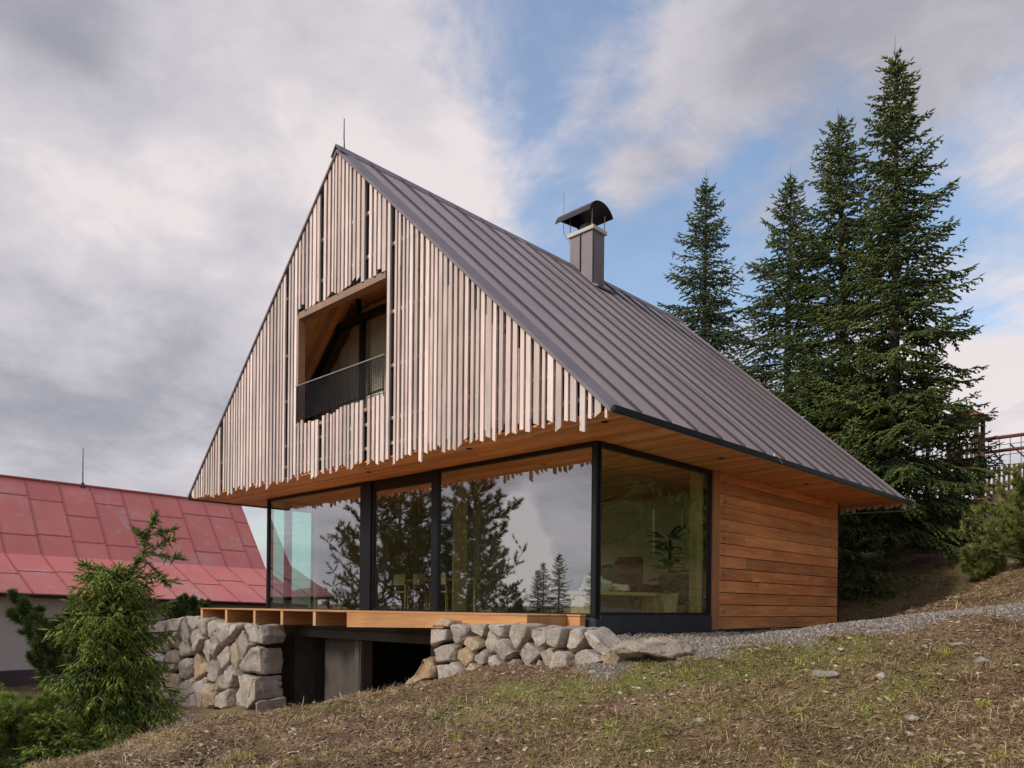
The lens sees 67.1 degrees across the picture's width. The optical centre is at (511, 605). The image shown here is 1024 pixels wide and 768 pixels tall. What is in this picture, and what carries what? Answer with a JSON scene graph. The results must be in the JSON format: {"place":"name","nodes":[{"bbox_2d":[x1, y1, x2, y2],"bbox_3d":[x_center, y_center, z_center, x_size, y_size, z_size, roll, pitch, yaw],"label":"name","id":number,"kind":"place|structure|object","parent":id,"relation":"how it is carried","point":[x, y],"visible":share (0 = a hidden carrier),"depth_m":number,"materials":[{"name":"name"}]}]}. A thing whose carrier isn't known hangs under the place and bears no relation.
{"place":"outdoors","nodes":[
{"label":"outdoors","id":0,"kind":"place"},
{"bbox_2d":[0,488,1023,767],"bbox_3d":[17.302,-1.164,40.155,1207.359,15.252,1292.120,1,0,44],"label":"ground","id":1,"kind":"structure","parent":0,"point":[898,600],"depth_m":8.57,"materials":[{"name":"plant"}]},
{"bbox_2d":[0,683,87,767],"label":"pine bush","id":2,"kind":"object","parent":1,"relation":"on","point":[16,716],"visible":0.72,"depth_m":8.82,"materials":[{"name":"green plant"}]},
{"bbox_2d":[0,707,109,767],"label":"spruce bush","id":3,"kind":"object","parent":1,"relation":"on","point":[48,735],"visible":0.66,"depth_m":8.77,"materials":[{"name":"green plant"}]},
{"bbox_2d":[2,587,150,731],"bbox_3d":[-7.473,1.046,13.596,1.854,2.776,2.158,1,0,16],"label":"pine tree","id":4,"kind":"object","parent":1,"relation":"on","point":[45,656],"visible":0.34,"depth_m":12.92,"materials":[{"name":"green plant"}]},
{"bbox_2d":[33,507,192,750],"bbox_3d":[-5.301,0.645,10.383,2.109,3.932,1.989,1,0,27],"label":"young spruce","id":5,"kind":"object","parent":1,"relation":"on","point":[112,704],"visible":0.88,"depth_m":10.10,"materials":[{"name":"green plant"}]},
{"bbox_2d":[0,462,307,686],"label":"neighbour house","id":6,"kind":"structure","parent":1,"relation":"on","point":[50,531],"depth_m":26.38,"materials":[{"name":"metal"}]},
{"bbox_2d":[158,592,214,619],"bbox_3d":[-9.960,0.988,22.924,2.294,2.899,2.077,1,0,16],"label":"shrub","id":7,"kind":"object","parent":1,"relation":"on","point":[185,605],"visible":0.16,"depth_m":22.60,"materials":[{"name":"green plant"}]},
{"bbox_2d":[122,611,285,711],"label":"stone wall","id":8,"kind":"structure","parent":1,"relation":"on","point":[222,664],"depth_m":18.22,"materials":[{"name":"grey stone"}]},
{"bbox_2d":[406,618,620,684],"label":"stone wall","id":9,"kind":"structure","parent":1,"relation":"on","point":[458,646],"depth_m":11.39,"materials":[{"name":"grey stone"}]},
{"bbox_2d":[20,608,1023,767],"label":"dry grass tufts","id":10,"kind":"object","parent":1,"relation":"on","point":[474,701],"visible":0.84,"depth_m":7.97,"materials":[{"name":"brown plant"}]},
{"bbox_2d":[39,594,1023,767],"bbox_3d":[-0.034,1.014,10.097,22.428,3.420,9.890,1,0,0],"label":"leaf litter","id":11,"kind":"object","parent":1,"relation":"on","point":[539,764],"visible":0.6,"depth_m":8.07,"materials":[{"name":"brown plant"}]},
{"bbox_2d":[43,616,1023,767],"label":"dead leaves","id":12,"kind":"object","parent":1,"relation":"on","point":[646,705],"visible":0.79,"depth_m":7.95,"materials":[{"name":"plant"}]},
{"bbox_2d":[44,614,1023,767],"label":"bark chips","id":13,"kind":"object","parent":1,"relation":"on","point":[556,731],"visible":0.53,"depth_m":8.06,"materials":[{"name":"plant"}]},
{"bbox_2d":[44,614,1023,767],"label":"soil clods","id":14,"kind":"object","parent":1,"relation":"on","point":[541,714],"visible":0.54,"depth_m":8.03,"materials":[{"name":"soil"}]},
{"bbox_2d":[68,614,1023,767],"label":"twigs","id":15,"kind":"object","parent":1,"relation":"on","point":[637,726],"visible":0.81,"depth_m":8.09,"materials":[{"name":"brown wood"}]},
{"bbox_2d":[187,118,914,702],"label":"house","id":16,"kind":"structure","parent":1,"relation":"on","point":[431,386],"depth_m":15.61,"materials":[{"name":"wood"}]},
{"bbox_2d":[271,500,313,608],"bbox_3d":[-5.595,-1.277,19.676,0.090,2.746,1.160,1,0,44],"label":"window","id":17,"kind":"structure","parent":16,"relation":"in","point":[284,502],"depth_m":20.05,"materials":[{"name":"black metal"}]},
{"bbox_2d":[266,483,360,609],"bbox_3d":[-4.641,-1.267,17.850,4.010,2.746,0.090,1,0,44],"label":"window","id":18,"kind":"structure","parent":16,"relation":"in","point":[271,503],"depth_m":19.10,"materials":[{"name":"black metal"}]},
{"bbox_2d":[305,298,386,409],"bbox_3d":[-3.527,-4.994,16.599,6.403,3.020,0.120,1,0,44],"label":"window","id":19,"kind":"structure","parent":16,"relation":"in","point":[360,318],"depth_m":16.29,"materials":[{"name":"black metal"}]},
{"bbox_2d":[371,471,431,611],"bbox_3d":[-2.206,-1.243,15.549,1.970,2.746,0.090,1,0,44],"label":"window","id":20,"kind":"structure","parent":16,"relation":"in","point":[421,478],"depth_m":15.90,"materials":[{"name":"black metal"}]},
{"bbox_2d":[394,574,417,608],"bbox_3d":[-2.424,-0.297,17.699,0.400,0.850,0.420,1,0,44],"label":"dining chair","id":21,"kind":"object","parent":16,"relation":"on","point":[399,579],"visible":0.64,"depth_m":17.57,"materials":[{"name":"brown wood"}]},
{"bbox_2d":[413,573,429,608],"bbox_3d":[-1.921,-0.292,17.213,0.400,0.850,0.420,1,0,44],"label":"dining chair","id":22,"kind":"object","parent":16,"relation":"on","point":[419,579],"visible":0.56,"depth_m":17.04,"materials":[{"name":"brown wood"}]},
{"bbox_2d":[441,573,451,610],"bbox_3d":[-1.418,-0.287,16.726,0.400,0.850,0.420,1,0,44],"label":"dining chair","id":23,"kind":"object","parent":16,"relation":"on","point":[444,579],"visible":0.34,"depth_m":16.47,"materials":[{"name":"brown wood"}]},
{"bbox_2d":[404,578,504,611],"bbox_3d":[-1.393,-0.237,17.759,2.600,0.750,0.900,1,0,44],"label":"dining table","id":24,"kind":"object","parent":16,"relation":"on","point":[474,580],"visible":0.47,"depth_m":17.16,"materials":[{"name":"brown wood"}]},
{"bbox_2d":[436,441,592,615],"bbox_3d":[-0.056,-1.222,13.414,3.730,2.746,0.090,1,0,44],"label":"window","id":25,"kind":"structure","parent":16,"relation":"in","point":[588,444],"depth_m":13.75,"materials":[{"name":"black metal"}]},
{"bbox_2d":[568,591,658,613],"bbox_3d":[1.872,-0.039,13.694,0.450,0.420,2.200,1,0,44],"label":"bench","id":26,"kind":"object","parent":16,"relation":"on","point":[624,602],"visible":0.74,"depth_m":13.83,"materials":[{"name":"brown wood"}]},
{"bbox_2d":[615,557,643,596],"bbox_3d":[2.160,-0.416,15.606,0.900,1.180,0.844,1,0,44],"label":"armchair","id":27,"kind":"object","parent":16,"relation":"on","point":[630,571],"visible":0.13,"depth_m":15.66,"materials":[{"name":"brown fabric"}]},
{"bbox_2d":[653,509,653,554],"bbox_3d":[2.722,-1.777,14.806,0.032,1.584,0.047,1,0,44],"label":"pendant lamp","id":28,"kind":"object","parent":16,"relation":"hanging from","point":[653,530],"visible":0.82,"depth_m":14.79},
{"bbox_2d":[598,441,711,614],"bbox_3d":[2.537,-1.206,13.326,0.090,2.726,3.422,1,0,44],"label":"window","id":29,"kind":"structure","parent":16,"relation":"in","point":[603,445],"depth_m":13.38,"materials":[{"name":"black metal"}]},
{"bbox_2d":[646,526,690,611],"bbox_3d":[2.899,-0.648,14.319,0.890,1.657,0.818,1,0,44],"label":"potted plant","id":30,"kind":"object","parent":16,"relation":"on","point":[668,600],"visible":0.99,"depth_m":14.22,"materials":[{"name":"green plant"}]},
{"bbox_2d":[644,574,702,605],"bbox_3d":[3.545,-0.253,16.356,1.850,0.880,0.950,1,0,44],"label":"sofa","id":31,"kind":"object","parent":16,"relation":"on","point":[683,596],"visible":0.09,"depth_m":16.66,"materials":[{"name":"grey fabric"}]},
{"bbox_2d":[681,479,682,554],"bbox_3d":[3.432,-1.798,15.540,0.032,1.528,0.049,1,0,44],"label":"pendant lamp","id":32,"kind":"object","parent":16,"relation":"hanging from","point":[682,520],"visible":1,"depth_m":15.53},
{"bbox_2d":[669,524,703,571],"bbox_3d":[4.099,-1.315,17.493,1.233,1.057,0.044,1,0,44],"label":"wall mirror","id":33,"kind":"object","parent":16,"relation":"attached to","point":[686,528],"depth_m":17.84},
{"bbox_2d":[151,602,1023,728],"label":"gravel","id":34,"kind":"structure","parent":1,"relation":"on","point":[1010,608],"depth_m":10.12,"materials":[{"name":"grey gravel"}]},
{"bbox_2d":[588,670,596,673],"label":"stone","id":35,"kind":"object","parent":1,"relation":"on","point":[591,671],"visible":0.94,"depth_m":9.94,"materials":[{"name":"grey stone"}]},
{"bbox_2d":[601,642,625,663],"bbox_3d":[1.394,0.659,10.289,0.416,0.351,0.392,1,0,44],"label":"boulder","id":36,"kind":"object","parent":1,"relation":"on","point":[613,657],"visible":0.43,"depth_m":10.13,"materials":[{"name":"stone"}]},
{"bbox_2d":[613,637,700,659],"bbox_3d":[1.879,0.578,10.036,0.729,0.365,1.075,1,0,72],"label":"boulder","id":37,"kind":"object","parent":1,"relation":"on","point":[661,648],"visible":0.84,"depth_m":9.81,"materials":[{"name":"stone"}]},
{"bbox_2d":[694,717,706,723],"bbox_3d":[1.954,1.189,7.980,0.129,0.077,0.102,1,0,-34],"label":"stone","id":38,"kind":"object","parent":1,"relation":"on","point":[699,720],"visible":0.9,"depth_m":7.94,"materials":[{"name":"grey stone"}]},
{"bbox_2d":[656,178,774,391],"bbox_3d":[7.374,-8.559,29.728,7.195,16.836,6.461,1,0,-28],"label":"spruce tree","id":39,"kind":"object","parent":1,"relation":"on","point":[710,305],"visible":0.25,"depth_m":29.64,"materials":[{"name":"green plant"}]},
{"bbox_2d":[617,622,837,641],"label":"gravel","id":40,"kind":"structure","parent":1,"relation":"on","point":[626,636],"depth_m":13.09,"materials":[{"name":"grey gravel"}]},
{"bbox_2d":[721,164,884,554],"bbox_3d":[9.682,-8.161,26.434,6.780,14.542,7.181,1,0,44],"label":"spruce tree","id":41,"kind":"object","parent":1,"relation":"on","point":[787,365],"visible":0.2,"depth_m":26.64,"materials":[{"name":"green plant"}]},
{"bbox_2d":[795,355,831,439],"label":"spruce tree","id":42,"kind":"object","parent":1,"relation":"on","point":[809,378],"depth_m":29.87,"materials":[{"name":"green plant"}]},
{"bbox_2d":[811,670,839,678],"bbox_3d":[3.453,0.756,8.458,0.192,0.102,0.315,1,0,-33],"label":"stone","id":43,"kind":"object","parent":1,"relation":"on","point":[831,675],"visible":0.91,"depth_m":8.40,"materials":[{"name":"grey stone"}]},
{"bbox_2d":[767,114,946,568],"bbox_3d":[10.682,-8.505,24.578,5.951,14.800,7.036,1,0,44],"label":"spruce tree","id":44,"kind":"object","parent":1,"relation":"on","point":[820,256],"visible":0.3,"depth_m":24.17,"materials":[{"name":"green plant"}]},
{"bbox_2d":[832,416,924,606],"bbox_3d":[9.483,-2.425,21.070,3.347,5.669,3.211,1,0,44],"label":"spruce tree","id":45,"kind":"object","parent":1,"relation":"on","point":[853,582],"visible":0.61,"depth_m":20.74,"materials":[{"name":"green plant"}]},
{"bbox_2d":[876,672,885,679],"bbox_3d":[3.900,0.743,8.124,0.095,0.091,0.093,1,0,-23],"label":"stone","id":46,"kind":"object","parent":1,"relation":"on","point":[881,675],"visible":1,"depth_m":8.10,"materials":[{"name":"white stone"}]},
{"bbox_2d":[799,47,1017,572],"bbox_3d":[11.030,-8.556,22.017,5.686,15.354,5.266,1,0,-25],"label":"spruce tree","id":47,"kind":"object","parent":1,"relation":"on","point":[916,428],"visible":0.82,"depth_m":21.51,"materials":[{"name":"green plant"}]},
{"bbox_2d":[904,714,919,721],"bbox_3d":[3.736,1.048,7.212,0.116,0.065,0.178,1,0,15],"label":"stone","id":48,"kind":"object","parent":1,"relation":"on","point":[911,716],"visible":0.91,"depth_m":7.16,"materials":[{"name":"grey stone"}]},
{"bbox_2d":[834,487,1023,621],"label":"dry grass","id":49,"kind":"structure","parent":1,"relation":"on","point":[935,603],"depth_m":18.02,"materials":[{"name":"plant"}]},
{"bbox_2d":[881,348,1000,551],"bbox_3d":[14.489,-5.408,26.684,4.147,7.708,4.290,1,0,44],"label":"spruce tree","id":50,"kind":"object","parent":1,"relation":"on","point":[914,451],"visible":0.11,"depth_m":26.68,"materials":[{"name":"green plant"}]},
{"bbox_2d":[899,409,1007,552],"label":"spruce tree","id":51,"kind":"object","parent":1,"relation":"on","point":[961,451],"visible":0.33,"depth_m":25.23,"materials":[{"name":"green plant"}]},
{"bbox_2d":[946,642,963,645],"bbox_3d":[4.985,0.433,8.675,0.249,0.049,0.105,1,0,-7],"label":"stone","id":52,"kind":"object","parent":1,"relation":"on","point":[957,644],"visible":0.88,"depth_m":8.64,"materials":[{"name":"grey stone"}]},
{"bbox_2d":[946,409,990,498],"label":"play tower","id":53,"kind":"structure","parent":1,"relation":"on","point":[982,429],"depth_m":34.45,"materials":[{"name":"brown wood"}]},
{"bbox_2d":[930,462,1023,497],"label":"picket fence","id":54,"kind":"object","parent":1,"relation":"on","point":[1004,475],"visible":0.16,"depth_m":33.88,"materials":[{"name":"brown wood"}]},
{"bbox_2d":[973,657,989,663],"bbox_3d":[4.908,0.583,8.064,0.134,0.108,0.140,1,0,7],"label":"stone","id":55,"kind":"object","parent":1,"relation":"on","point":[980,660],"visible":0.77,"depth_m":8.02,"materials":[{"name":"grey stone"}]},
{"bbox_2d":[958,533,1007,580],"bbox_3d":[11.671,-1.183,19.060,1.206,1.263,1.275,1,0,44],"label":"pine bush","id":56,"kind":"object","parent":1,"relation":"on","point":[981,562],"visible":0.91,"depth_m":18.84,"materials":[{"name":"green plant"}]},
{"bbox_2d":[949,466,1023,565],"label":"pine bush","id":57,"kind":"object","parent":1,"relation":"on","point":[1011,543],"visible":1,"depth_m":17.69,"materials":[{"name":"green plant"}]},
{"bbox_2d":[978,433,1023,497],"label":"fence","id":58,"kind":"object","parent":1,"relation":"on","point":[1010,449],"visible":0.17,"depth_m":35.60,"materials":[{"name":"wood"}]},
{"bbox_2d":[0,0,1023,589],"label":"sky","id":59,"kind":"structure","parent":0,"point":[164,164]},
{"bbox_2d":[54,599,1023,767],"bbox_3d":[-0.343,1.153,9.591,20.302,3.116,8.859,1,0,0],"label":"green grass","id":60,"kind":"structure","parent":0,"point":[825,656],"depth_m":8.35,"materials":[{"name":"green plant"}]},
{"bbox_2d":[568,565,620,601],"bbox_3d":[1.625,-0.322,15.139,0.800,0.980,0.730,1,0,44],"label":"sofa","id":61,"kind":"object","parent":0,"point":[609,572],"visible":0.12,"depth_m":15.16,"materials":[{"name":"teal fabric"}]},
{"bbox_2d":[578,575,612,590],"bbox_3d":[1.430,-0.410,13.204,0.414,0.315,0.782,1,0,44],"label":"pillow","id":62,"kind":"object","parent":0,"point":[606,585],"visible":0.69,"depth_m":13.06,"materials":[{"name":"white fabric"}]},
{"bbox_2d":[610,583,630,590],"bbox_3d":[1.883,-0.332,13.710,0.446,0.139,0.534,1,0,14],"label":"pillow","id":63,"kind":"object","parent":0,"point":[618,587],"visible":0.81,"depth_m":13.50,"materials":[{"name":"fabric"}]}
]}

